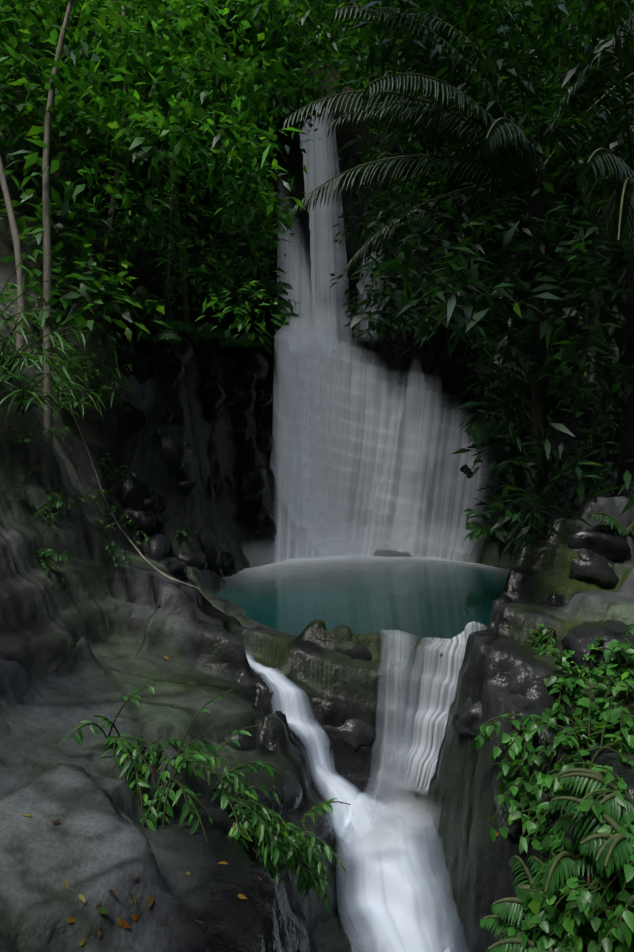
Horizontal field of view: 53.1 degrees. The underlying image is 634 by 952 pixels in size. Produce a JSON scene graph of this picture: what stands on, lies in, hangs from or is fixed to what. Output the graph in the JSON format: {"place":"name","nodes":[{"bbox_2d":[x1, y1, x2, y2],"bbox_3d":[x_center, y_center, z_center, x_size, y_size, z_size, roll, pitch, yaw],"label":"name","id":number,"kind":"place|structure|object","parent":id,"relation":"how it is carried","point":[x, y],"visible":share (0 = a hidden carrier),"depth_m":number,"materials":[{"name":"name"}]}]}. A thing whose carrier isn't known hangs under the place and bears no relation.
{"place":"outdoors","nodes":[
{"label":"outdoors","id":0,"kind":"place"},
{"bbox_2d":[0,0,633,951],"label":"terrain","id":1,"kind":"structure","parent":0,"point":[94,846],"depth_m":6.86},
{"bbox_2d":[30,295,222,611],"bbox_3d":[-2.756,-0.538,9.007,3.796,4.429,0.916,2,4,42],"label":"hanging vine","id":2,"kind":"object","parent":1,"relation":"on","point":[167,576],"visible":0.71,"depth_m":9.64,"materials":[{"name":"brown plant"}]},
{"bbox_2d":[270,175,338,546],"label":"waterfall","id":3,"kind":"structure","parent":1,"relation":"on","point":[296,277],"depth_m":15.18,"materials":[{"name":"water"}]},
{"bbox_2d":[219,625,395,868],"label":"waterfall","id":4,"kind":"structure","parent":1,"relation":"on","point":[333,785],"depth_m":6.67,"materials":[{"name":"water"}]},
{"bbox_2d":[0,0,633,951],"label":"plants","id":5,"kind":"object","parent":1,"relation":"on","point":[536,210],"visible":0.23,"depth_m":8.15,"materials":[{"name":"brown plant"}]},
{"bbox_2d":[0,0,633,561],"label":"forest leaves","id":6,"kind":"object","parent":5,"relation":"attached to","point":[204,74],"visible":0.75,"depth_m":9.99,"materials":[{"name":"green plant"}]},
{"bbox_2d":[283,0,633,300],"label":"palm leaves","id":7,"kind":"object","parent":5,"relation":"attached to","point":[493,151],"visible":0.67,"depth_m":9.14,"materials":[{"name":"green plant"}]},
{"bbox_2d":[299,100,337,366],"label":"waterfall","id":8,"kind":"object","parent":1,"relation":"on","point":[314,160],"visible":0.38,"depth_m":15.55,"materials":[{"name":"water"}]},
{"bbox_2d":[317,104,352,360],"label":"waterfall","id":9,"kind":"object","parent":1,"relation":"on","point":[343,320],"visible":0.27,"depth_m":15.66,"materials":[{"name":"water"}]},
{"bbox_2d":[215,555,508,644],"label":"pool water","id":10,"kind":"structure","parent":1,"relation":"on","point":[425,597],"depth_m":10.51,"materials":[{"name":"teal liquid"}]},
{"bbox_2d":[354,250,383,341],"bbox_3d":[1.243,-4.442,15.316,0.750,2.504,0.400,0,3,-1],"label":"water trickle","id":11,"kind":"object","parent":1,"relation":"on","point":[372,310],"visible":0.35,"depth_m":15.30,"materials":[{"name":"liquid"}]},
{"bbox_2d":[113,107,633,848],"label":"rocks","id":12,"kind":"object","parent":1,"relation":"on","point":[597,551],"visible":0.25,"depth_m":10.15,"materials":[{"name":"grey stone"}]},
{"bbox_2d":[273,279,491,563],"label":"waterfall","id":13,"kind":"structure","parent":1,"relation":"on","point":[368,484],"depth_m":14.58,"materials":[{"name":"water"}]},
{"bbox_2d":[364,630,421,831],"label":"waterfall","id":14,"kind":"structure","parent":1,"relation":"on","point":[396,706],"depth_m":7.03,"materials":[{"name":"liquid"}]},
{"bbox_2d":[392,621,483,796],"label":"waterfall","id":15,"kind":"object","parent":1,"relation":"on","point":[437,679],"visible":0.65,"depth_m":7.13,"materials":[{"name":"white liquid"}]},
{"bbox_2d":[241,313,483,861],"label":"water mist","id":16,"kind":"structure","parent":0,"point":[366,546],"depth_m":13.53,"materials":[{"name":"white liquid"}]},
{"bbox_2d":[336,798,466,951],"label":"water","id":17,"kind":"structure","parent":0,"point":[394,897],"depth_m":5.67,"materials":[{"name":"water"}]}
]}

